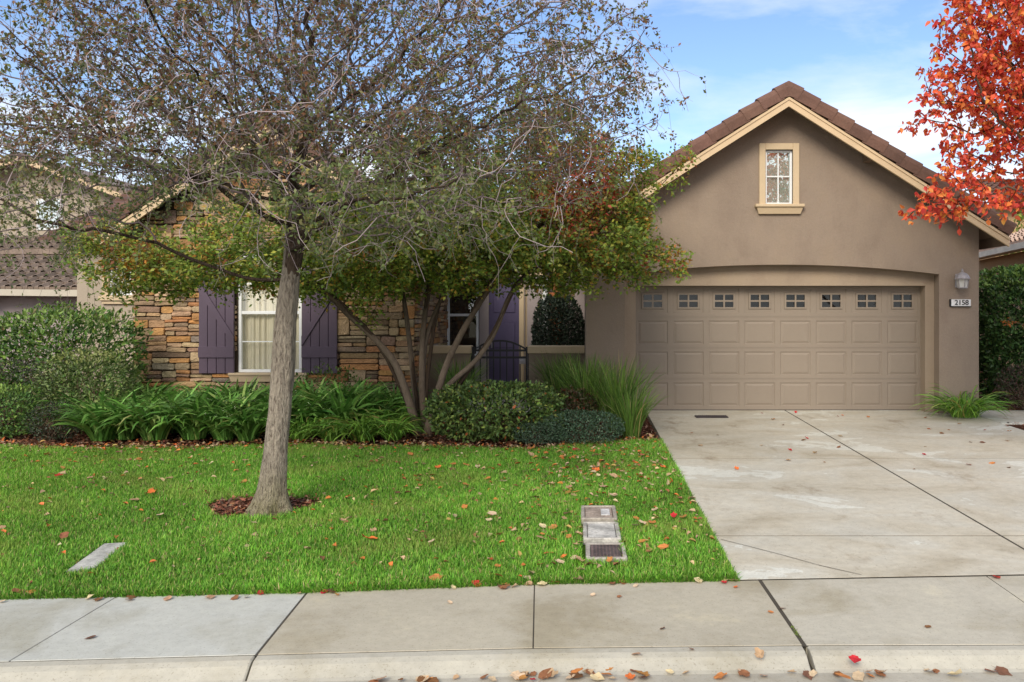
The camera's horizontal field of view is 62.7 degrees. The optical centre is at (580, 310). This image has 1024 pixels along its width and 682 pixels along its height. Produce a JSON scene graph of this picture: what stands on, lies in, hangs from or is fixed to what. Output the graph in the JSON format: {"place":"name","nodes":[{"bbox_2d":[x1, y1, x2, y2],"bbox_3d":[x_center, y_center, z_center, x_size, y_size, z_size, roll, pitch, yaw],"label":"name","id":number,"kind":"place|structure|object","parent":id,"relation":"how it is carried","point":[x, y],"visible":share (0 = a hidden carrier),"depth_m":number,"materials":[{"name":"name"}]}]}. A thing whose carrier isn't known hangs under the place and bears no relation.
{"place":"outdoors","nodes":[
{"label":"outdoors","id":0,"kind":"place"},
{"bbox_2d":[0,153,133,379],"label":"neighbour house","id":1,"kind":"structure","parent":0,"point":[32,290],"depth_m":22.05,"materials":[{"name":"paint"}]},
{"bbox_2d":[36,199,62,229],"bbox_3d":[-15.225,-2.750,23.980,0.750,0.900,0.080,0,0,0],"label":"window","id":2,"kind":"structure","parent":1,"relation":"in","point":[41,200],"depth_m":23.94,"materials":[{"name":"white plastic"}]},
{"bbox_2d":[0,379,657,449],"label":"planting bed","id":3,"kind":"object","parent":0,"point":[317,437],"depth_m":11.70,"materials":[{"name":"soil"}]},
{"bbox_2d":[0,382,48,438],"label":"clipped shrub","id":4,"kind":"object","parent":3,"relation":"on","point":[10,430],"visible":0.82,"depth_m":11.65,"materials":[{"name":"green plant"}]},
{"bbox_2d":[0,358,58,427],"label":"clipped shrub","id":5,"kind":"object","parent":3,"relation":"on","point":[13,371],"visible":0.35,"depth_m":12.27,"materials":[{"name":"green plant"}]},
{"bbox_2d":[24,399,82,440],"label":"clipped shrub","id":6,"kind":"object","parent":3,"relation":"on","point":[56,434],"visible":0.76,"depth_m":11.30,"materials":[{"name":"green plant"}]},
{"bbox_2d":[0,300,152,419],"bbox_3d":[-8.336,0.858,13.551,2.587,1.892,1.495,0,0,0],"label":"broadleaf hedge","id":7,"kind":"object","parent":3,"relation":"on","point":[76,319],"visible":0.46,"depth_m":13.38,"materials":[{"name":"green plant"}]},
{"bbox_2d":[38,380,149,420],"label":"agapanthus","id":8,"kind":"object","parent":3,"relation":"on","point":[102,395],"visible":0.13,"depth_m":11.86,"materials":[{"name":"green plant"}]},
{"bbox_2d":[61,376,163,403],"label":"agapanthus","id":9,"kind":"object","parent":3,"relation":"on","point":[150,390],"visible":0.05,"depth_m":12.64,"materials":[{"name":"green plant"}]},
{"bbox_2d":[70,397,167,439],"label":"agapanthus","id":10,"kind":"object","parent":3,"relation":"on","point":[127,434],"visible":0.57,"depth_m":11.27,"materials":[{"name":"green plant"}]},
{"bbox_2d":[93,389,181,433],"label":"agapanthus","id":11,"kind":"object","parent":3,"relation":"on","point":[133,397],"visible":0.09,"depth_m":11.68,"materials":[{"name":"green plant"}]},
{"bbox_2d":[95,375,183,396],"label":"agapanthus","id":12,"kind":"object","parent":3,"relation":"on","point":[166,386],"visible":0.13,"depth_m":13.17,"materials":[{"name":"green plant"}]},
{"bbox_2d":[99,382,192,401],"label":"agapanthus","id":13,"kind":"object","parent":3,"relation":"on","point":[165,392],"visible":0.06,"depth_m":12.75,"materials":[{"name":"green plant"}]},
{"bbox_2d":[94,387,207,440],"bbox_3d":[-5.789,1.395,11.405,1.593,0.736,1.616,0,0,-17],"label":"agapanthus","id":14,"kind":"object","parent":3,"relation":"on","point":[161,431],"visible":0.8,"depth_m":11.20,"materials":[{"name":"green plant"}]},
{"bbox_2d":[118,380,220,433],"bbox_3d":[-5.829,1.393,11.985,1.529,0.715,1.554,0,0,-5],"label":"agapanthus","id":15,"kind":"object","parent":3,"relation":"on","point":[173,430],"visible":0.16,"depth_m":11.76,"materials":[{"name":"green plant"}]},
{"bbox_2d":[170,384,241,400],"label":"agapanthus","id":16,"kind":"object","parent":3,"relation":"in","point":[198,394],"visible":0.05,"depth_m":12.99,"materials":[{"name":"green plant"}]},
{"bbox_2d":[173,393,254,433],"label":"agapanthus","id":17,"kind":"object","parent":3,"relation":"on","point":[208,432],"visible":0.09,"depth_m":11.79,"materials":[{"name":"green plant"}]},
{"bbox_2d":[175,379,257,397],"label":"agapanthus","id":18,"kind":"object","parent":3,"relation":"in","point":[226,386],"visible":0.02,"depth_m":13.41,"materials":[{"name":"green plant"}]},
{"bbox_2d":[169,389,268,440],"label":"agapanthus","id":19,"kind":"object","parent":3,"relation":"on","point":[226,434],"visible":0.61,"depth_m":11.25,"materials":[{"name":"green plant"}]},
{"bbox_2d":[196,377,269,400],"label":"agapanthus","id":20,"kind":"object","parent":3,"relation":"on","point":[246,390],"visible":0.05,"depth_m":12.60,"materials":[{"name":"green plant"}]},
{"bbox_2d":[197,376,269,396],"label":"agapanthus","id":21,"kind":"object","parent":3,"relation":"on","point":[225,390],"visible":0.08,"depth_m":12.84,"materials":[{"name":"green plant"}]},
{"bbox_2d":[178,379,293,415],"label":"agapanthus","id":22,"kind":"object","parent":3,"relation":"on","point":[210,395],"visible":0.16,"depth_m":11.78,"materials":[{"name":"green plant"}]},
{"bbox_2d":[194,399,298,440],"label":"agapanthus","id":23,"kind":"object","parent":3,"relation":"on","point":[247,431],"visible":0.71,"depth_m":11.21,"materials":[{"name":"green plant"}]},
{"bbox_2d":[226,385,315,427],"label":"agapanthus","id":24,"kind":"object","parent":3,"relation":"on","point":[295,403],"visible":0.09,"depth_m":11.72,"materials":[{"name":"green plant"}]},
{"bbox_2d":[242,374,316,397],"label":"agapanthus","id":25,"kind":"object","parent":3,"relation":"on","point":[294,385],"visible":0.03,"depth_m":13.25,"materials":[{"name":"green plant"}]},
{"bbox_2d":[248,382,326,403],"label":"agapanthus","id":26,"kind":"object","parent":3,"relation":"on","point":[268,390],"visible":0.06,"depth_m":12.93,"materials":[{"name":"green plant"}]},
{"bbox_2d":[259,415,337,440],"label":"daylily","id":27,"kind":"object","parent":3,"relation":"on","point":[295,431],"visible":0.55,"depth_m":11.33,"materials":[{"name":"green plant"}]},
{"bbox_2d":[249,384,349,426],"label":"agapanthus","id":28,"kind":"object","parent":3,"relation":"on","point":[325,409],"visible":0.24,"depth_m":11.81,"materials":[{"name":"green plant"}]},
{"bbox_2d":[262,376,364,404],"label":"agapanthus","id":29,"kind":"object","parent":3,"relation":"on","point":[308,387],"visible":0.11,"depth_m":13.04,"materials":[{"name":"green plant"}]},
{"bbox_2d":[290,410,349,433],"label":"daylily","id":30,"kind":"object","parent":3,"relation":"on","point":[297,419],"visible":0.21,"depth_m":11.61,"materials":[{"name":"green plant"}]},
{"bbox_2d":[289,413,364,443],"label":"daylily","id":31,"kind":"object","parent":3,"relation":"on","point":[332,436],"visible":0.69,"depth_m":11.22,"materials":[{"name":"green plant"}]},
{"bbox_2d":[294,360,366,391],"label":"vine shrub","id":32,"kind":"object","parent":3,"relation":"on","point":[334,378],"visible":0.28,"depth_m":13.76,"materials":[{"name":"green plant"}]},
{"bbox_2d":[293,378,388,408],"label":"agapanthus","id":33,"kind":"object","parent":3,"relation":"on","point":[356,388],"visible":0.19,"depth_m":12.59,"materials":[{"name":"green plant"}]},
{"bbox_2d":[308,410,384,430],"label":"daylily","id":34,"kind":"object","parent":3,"relation":"on","point":[352,418],"visible":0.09,"depth_m":11.71,"materials":[{"name":"green plant"}]},
{"bbox_2d":[294,381,400,426],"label":"agapanthus","id":35,"kind":"object","parent":3,"relation":"on","point":[345,410],"visible":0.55,"depth_m":11.88,"materials":[{"name":"green plant"}]},
{"bbox_2d":[317,376,395,398],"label":"agapanthus","id":36,"kind":"object","parent":3,"relation":"on","point":[343,386],"visible":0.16,"depth_m":13.46,"materials":[{"name":"green plant"}]},
{"bbox_2d":[312,409,415,444],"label":"daylily","id":37,"kind":"object","parent":3,"relation":"on","point":[360,432],"visible":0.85,"depth_m":11.18,"materials":[{"name":"green plant"}]},
{"bbox_2d":[341,383,412,414],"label":"agapanthus","id":38,"kind":"object","parent":3,"relation":"on","point":[397,402],"visible":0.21,"depth_m":12.47,"materials":[{"name":"green plant"}]},
{"bbox_2d":[57,75,700,436],"bbox_3d":[-2.828,-0.785,12.188,8.931,5.401,3.796,0,0,0],"label":"maple tree","id":39,"kind":"object","parent":3,"relation":"on","point":[145,274],"visible":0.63,"depth_m":11.41,"materials":[{"name":"green plant"}]},
{"bbox_2d":[349,404,425,431],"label":"daylily","id":40,"kind":"object","parent":3,"relation":"on","point":[389,416],"visible":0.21,"depth_m":11.84,"materials":[{"name":"green plant"}]},
{"bbox_2d":[361,378,432,412],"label":"agapanthus","id":41,"kind":"object","parent":3,"relation":"on","point":[387,396],"visible":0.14,"depth_m":13.12,"materials":[{"name":"green plant"}]},
{"bbox_2d":[422,379,567,443],"bbox_3d":[-1.170,1.371,11.543,2.018,0.876,1.194,0,0,0],"label":"hawthorn shrub","id":42,"kind":"object","parent":3,"relation":"on","point":[493,431],"visible":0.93,"depth_m":11.27,"materials":[{"name":"green plant"}]},
{"bbox_2d":[511,419,567,444],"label":"boxwood shrub","id":43,"kind":"object","parent":3,"relation":"on","point":[536,438],"visible":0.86,"depth_m":11.03,"materials":[{"name":"green plant"}]},
{"bbox_2d":[526,349,582,406],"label":"reed clump","id":44,"kind":"object","parent":3,"relation":"on","point":[548,377],"visible":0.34,"depth_m":14.56,"materials":[{"name":"green plant"}]},
{"bbox_2d":[530,292,584,345],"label":"porch shrub","id":45,"kind":"object","parent":3,"relation":"on","point":[568,314],"visible":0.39,"depth_m":16.30,"materials":[{"name":"green plant"}]},
{"bbox_2d":[544,384,600,432],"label":"hawthorn shrub","id":46,"kind":"object","parent":3,"relation":"on","point":[575,405],"visible":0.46,"depth_m":12.01,"materials":[{"name":"green plant"}]},
{"bbox_2d":[538,409,625,443],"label":"boxwood shrub","id":47,"kind":"object","parent":3,"relation":"on","point":[579,435],"visible":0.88,"depth_m":11.11,"materials":[{"name":"green plant"}]},
{"bbox_2d":[545,351,619,411],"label":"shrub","id":48,"kind":"object","parent":3,"relation":"on","point":[562,379],"visible":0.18,"depth_m":13.50,"materials":[{"name":"green plant"}]},
{"bbox_2d":[545,349,635,426],"bbox_3d":[0.149,1.154,12.530,1.598,1.172,1.527,0,0,16],"label":"reed clump","id":49,"kind":"object","parent":3,"relation":"on","point":[582,381],"visible":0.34,"depth_m":12.30,"materials":[{"name":"green plant"}]},
{"bbox_2d":[567,348,667,433],"bbox_3d":[0.633,1.158,12.008,1.486,1.187,1.457,0,0,28],"label":"reed clump","id":50,"kind":"object","parent":3,"relation":"on","point":[616,383],"visible":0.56,"depth_m":11.85,"materials":[{"name":"green plant"}]},
{"bbox_2d":[0,437,741,599],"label":"lawn ground","id":51,"kind":"structure","parent":0,"point":[584,549],"depth_m":7.37,"materials":[{"name":"green plant"}]},
{"bbox_2d":[66,542,127,572],"bbox_3d":[-3.696,1.922,6.409,0.186,0.095,0.687,0,0,-9],"label":"concrete lid","id":52,"kind":"object","parent":51,"relation":"on","point":[99,553],"visible":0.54,"depth_m":6.39,"materials":[{"name":"grey concrete"}]},
{"bbox_2d":[202,497,327,519],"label":"tree ring soil","id":53,"kind":"object","parent":51,"relation":"on","point":[227,514],"visible":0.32,"depth_m":7.93,"materials":[{"name":"brown soil"}]},
{"bbox_2d":[0,0,705,517],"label":"lawn tree","id":54,"kind":"object","parent":51,"relation":"on","point":[306,126],"visible":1,"depth_m":7.00,"materials":[{"name":"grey plant"}]},
{"bbox_2d":[0,433,717,584],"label":"leaf litter","id":55,"kind":"object","parent":51,"relation":"on","point":[385,519],"visible":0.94,"depth_m":9.61,"materials":[{"name":"brown plant"}]},
{"bbox_2d":[0,402,1023,516],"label":"mulch chips","id":56,"kind":"object","parent":51,"relation":"on","point":[229,509],"visible":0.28,"depth_m":11.20,"materials":[{"name":"brown plant"}]},
{"bbox_2d":[31,346,144,433],"bbox_3d":[-7.213,1.151,12.195,1.495,1.252,1.007,0,0,0],"label":"clipped shrub","id":57,"kind":"object","parent":56,"relation":"on","point":[71,366],"visible":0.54,"depth_m":12.08,"materials":[{"name":"green plant"}]},
{"bbox_2d":[42,388,154,440],"bbox_3d":[-6.521,1.409,11.366,1.519,0.711,1.544,0,0,18],"label":"agapanthus","id":58,"kind":"object","parent":56,"relation":"on","point":[102,433],"visible":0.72,"depth_m":11.15,"materials":[{"name":"green plant"}]},
{"bbox_2d":[134,382,244,439],"bbox_3d":[-5.322,1.399,11.450,1.500,0.725,1.593,0,0,-2],"label":"agapanthus","id":59,"kind":"object","parent":56,"relation":"on","point":[191,432],"visible":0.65,"depth_m":11.26,"materials":[{"name":"green plant"}]},
{"bbox_2d":[350,414,426,440],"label":"daylily","id":60,"kind":"object","parent":56,"relation":"on","point":[394,433],"visible":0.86,"depth_m":11.26,"materials":[{"name":"green plant"}]},
{"bbox_2d":[371,399,425,427],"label":"daylily","id":61,"kind":"object","parent":56,"relation":"on","point":[390,412],"visible":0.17,"depth_m":12.06,"materials":[{"name":"green plant"}]},
{"bbox_2d":[430,353,493,406],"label":"reed clump","id":62,"kind":"object","parent":56,"relation":"on","point":[452,373],"visible":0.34,"depth_m":14.30,"materials":[{"name":"green plant"}]},
{"bbox_2d":[597,377,673,438],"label":"reed clump","id":63,"kind":"object","parent":56,"relation":"on","point":[632,417],"visible":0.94,"depth_m":11.45,"materials":[{"name":"green plant"}]},
{"bbox_2d":[581,505,617,523],"bbox_3d":[0.168,1.885,7.609,0.323,0.110,0.489,0,0,0],"label":"utility box","id":64,"kind":"object","parent":51,"relation":"on","point":[598,513],"visible":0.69,"depth_m":7.53,"materials":[{"name":"grey concrete"}]},
{"bbox_2d":[583,522,620,544],"bbox_3d":[0.178,1.898,7.031,0.310,0.108,0.536,0,0,0],"label":"utility box","id":65,"kind":"object","parent":51,"relation":"on","point":[603,532],"visible":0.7,"depth_m":6.96,"materials":[{"name":"grey concrete"}]},
{"bbox_2d":[586,542,626,562],"bbox_3d":[0.198,1.911,6.479,0.312,0.108,0.422,0,0,0],"label":"utility box","id":66,"kind":"object","parent":51,"relation":"on","point":[599,550],"visible":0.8,"depth_m":6.46,"materials":[{"name":"grey concrete"}]},
{"bbox_2d":[0,576,1023,661],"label":"sidewalk","id":67,"kind":"structure","parent":0,"point":[982,610],"depth_m":5.15,"materials":[{"name":"concrete"}]},
{"bbox_2d":[9,575,1023,661],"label":"sidewalk joints","id":68,"kind":"object","parent":67,"relation":"on","point":[789,623],"visible":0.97,"depth_m":4.88,"materials":[{"name":"grey concrete"}]},
{"bbox_2d":[754,647,763,660],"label":"fallen leaf","id":69,"kind":"object","parent":67,"relation":"on","point":[758,653],"visible":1,"depth_m":4.59,"materials":[{"name":"beige plant"}]},
{"bbox_2d":[848,655,860,662],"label":"fallen leaf","id":70,"kind":"object","parent":67,"relation":"on","point":[854,658],"visible":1,"depth_m":4.53,"materials":[{"name":"red plant"}]},
{"bbox_2d":[0,0,1023,230],"label":"sky","id":71,"kind":"structure","parent":0,"point":[862,58],"materials":[{"name":"blue"}]},
{"bbox_2d":[38,81,1016,415],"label":"house","id":72,"kind":"structure","parent":0,"point":[822,273],"depth_m":14.29,"materials":[{"name":"paint"}]},
{"bbox_2d":[98,257,134,303],"bbox_3d":[-9.450,-0.665,17.633,1.300,1.070,0.266,0,0,0],"label":"side window","id":73,"kind":"structure","parent":72,"relation":"in","point":[104,301],"depth_m":17.54,"materials":[{"name":"white plastic"}]},
{"bbox_2d":[228,256,307,381],"bbox_3d":[-5.355,0.133,14.413,1.350,2.185,0.266,0,0,0],"label":"front window","id":74,"kind":"structure","parent":72,"relation":"in","point":[256,322],"depth_m":14.51,"materials":[{"name":"white glass"}]},
{"bbox_2d":[447,279,478,355],"bbox_3d":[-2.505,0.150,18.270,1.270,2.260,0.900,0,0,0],"label":"porch window","id":75,"kind":"structure","parent":72,"relation":"in","point":[461,309],"depth_m":18.72,"materials":[{"name":"glass"}]},
{"bbox_2d":[471,340,528,400],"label":"iron gate","id":76,"kind":"structure","parent":72,"relation":"attached to","point":[523,359],"depth_m":15.58,"materials":[{"name":"metal"}]},
{"bbox_2d":[489,277,518,388],"bbox_3d":[-1.625,0.500,17.830,0.650,2.400,0.140,0,0,0],"label":"front door","id":77,"kind":"structure","parent":72,"relation":"in","point":[508,330],"depth_m":17.82,"materials":[{"name":"purple paint"}]},
{"bbox_2d":[527,277,541,346],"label":"wall","id":78,"kind":"structure","parent":72,"relation":"in","point":[531,304],"depth_m":17.30,"materials":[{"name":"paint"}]},
{"bbox_2d":[636,286,919,409],"bbox_3d":[3.378,0.650,14.306,4.885,2.124,0.028,0,0,0],"label":"garage door","id":79,"kind":"structure","parent":72,"relation":"in","point":[741,356],"depth_m":14.30,"materials":[{"name":"paint"}]},
{"bbox_2d":[754,143,804,213],"bbox_3d":[3.305,-2.187,13.895,0.814,1.173,0.210,0,0,0],"label":"gable window","id":80,"kind":"structure","parent":72,"relation":"in","point":[776,176],"depth_m":13.87,"materials":[{"name":"white plastic"}]},
{"bbox_2d":[949,299,970,306],"bbox_3d":[6.314,-0.121,13.877,0.354,0.127,0.045,0,0,0],"label":"house number plate","id":81,"kind":"object","parent":72,"relation":"attached to","point":[959,302],"visible":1,"depth_m":13.86,"materials":[{"name":"white metal"}]},
{"bbox_2d":[954,269,969,288],"bbox_3d":[6.291,-0.515,13.770,0.244,0.340,0.264,0,0,0],"label":"wall lantern","id":82,"kind":"object","parent":72,"relation":"attached to","point":[962,278],"depth_m":13.70,"materials":[{"name":"metal"}]},
{"bbox_2d":[645,410,1023,579],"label":"driveway","id":83,"kind":"structure","parent":0,"point":[864,517],"depth_m":8.57,"materials":[{"name":"concrete"}]},
{"bbox_2d":[694,415,728,417],"bbox_3d":[2.119,1.716,13.511,0.520,0.019,0.220,0,0,0],"label":"drain grate","id":84,"kind":"object","parent":83,"relation":"on","point":[710,416],"visible":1,"depth_m":13.42,"materials":[{"name":"metal"}]},
{"bbox_2d":[648,410,1023,579],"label":"driveway joints","id":85,"kind":"object","parent":83,"relation":"on","point":[889,471],"visible":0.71,"depth_m":10.17,"materials":[{"name":"grey concrete"}]},
{"bbox_2d":[897,0,1023,235],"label":"red maple tree","id":86,"kind":"object","parent":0,"point":[996,63],"visible":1,"depth_m":8.59,"materials":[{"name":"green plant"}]},
{"bbox_2d":[956,178,1023,259],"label":"house","id":87,"kind":"structure","parent":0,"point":[992,184],"depth_m":32.31,"materials":[{"name":"beige paint"}]},
{"bbox_2d":[979,377,1023,429],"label":"side bed","id":88,"kind":"object","parent":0,"point":[1011,408],"depth_m":14.98,"materials":[{"name":"soil"}]},
{"bbox_2d":[909,383,1023,418],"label":"daylily","id":89,"kind":"object","parent":88,"relation":"on","point":[958,408],"visible":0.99,"depth_m":13.29,"materials":[{"name":"green plant"}]},
{"bbox_2d":[979,263,1023,403],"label":"side hedge","id":90,"kind":"object","parent":88,"relation":"on","point":[994,343],"visible":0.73,"depth_m":15.47,"materials":[{"name":"green plant"}]},
{"bbox_2d":[979,229,1023,370],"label":"neighbour house","id":91,"kind":"structure","parent":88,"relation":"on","point":[1016,245],"depth_m":21.84,"materials":[{"name":"beige paint"}]},
{"bbox_2d":[994,363,1023,409],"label":"purple shrub","id":92,"kind":"object","parent":88,"relation":"on","point":[1019,397],"visible":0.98,"depth_m":14.39,"materials":[{"name":"green plant"}]},
{"bbox_2d":[1001,316,1023,328],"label":"young maple","id":93,"kind":"object","parent":88,"relation":"on","point":[1011,322],"visible":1,"depth_m":13.53,"materials":[{"name":"plant"}]},
{"bbox_2d":[1006,211,1023,254],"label":"side shrub","id":94,"kind":"object","parent":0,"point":[1018,221],"visible":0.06,"depth_m":28.29,"materials":[{"name":"green plant"}]},
{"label":"street","id":95,"kind":"structure","parent":0,"visible":0},
{"bbox_2d":[244,672,1023,681],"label":"gutter","id":96,"kind":"object","parent":95,"relation":"on","point":[912,677],"visible":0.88,"depth_m":4.44,"materials":[{"name":"concrete"}]},
{"bbox_2d":[509,670,525,679],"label":"fallen leaf","id":97,"kind":"object","parent":96,"relation":"on","point":[515,675],"visible":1,"depth_m":4.44,"materials":[{"name":"beige plant"}]},
{"bbox_2d":[538,668,552,678],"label":"fallen leaf","id":98,"kind":"object","parent":96,"relation":"on","point":[543,674],"visible":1,"depth_m":4.45,"materials":[{"name":"brown plant"}]},
{"bbox_2d":[569,672,582,677],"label":"fallen leaf","id":99,"kind":"object","parent":96,"relation":"on","point":[577,675],"visible":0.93,"depth_m":4.44,"materials":[{"name":"brown plant"}]},
{"bbox_2d":[586,672,604,680],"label":"fallen leaf","id":100,"kind":"object","parent":96,"relation":"on","point":[597,676],"visible":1,"depth_m":4.42,"materials":[{"name":"beige plant"}]},
{"bbox_2d":[714,671,728,678],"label":"fallen leaf","id":101,"kind":"object","parent":96,"relation":"on","point":[719,675],"visible":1,"depth_m":4.45,"materials":[{"name":"orange plant"}]},
{"bbox_2d":[738,669,749,676],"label":"fallen leaf","id":102,"kind":"object","parent":96,"relation":"on","point":[743,672],"visible":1,"depth_m":4.47,"materials":[{"name":"brown plant"}]},
{"bbox_2d":[852,671,864,680],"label":"fallen leaf","id":103,"kind":"object","parent":96,"relation":"on","point":[857,675],"visible":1,"depth_m":4.44,"materials":[{"name":"beige plant"}]},
{"bbox_2d":[994,666,1012,675],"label":"fallen leaf","id":104,"kind":"object","parent":96,"relation":"on","point":[1001,670],"visible":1,"depth_m":4.51,"materials":[{"name":"brown plant"}]},
{"label":"subgrade","id":105,"kind":"structure","parent":0,"visible":0},
{"bbox_2d":[0,645,1023,681],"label":"curb","id":106,"kind":"structure","parent":105,"relation":"on","point":[503,662],"depth_m":4.55,"materials":[{"name":"concrete"}]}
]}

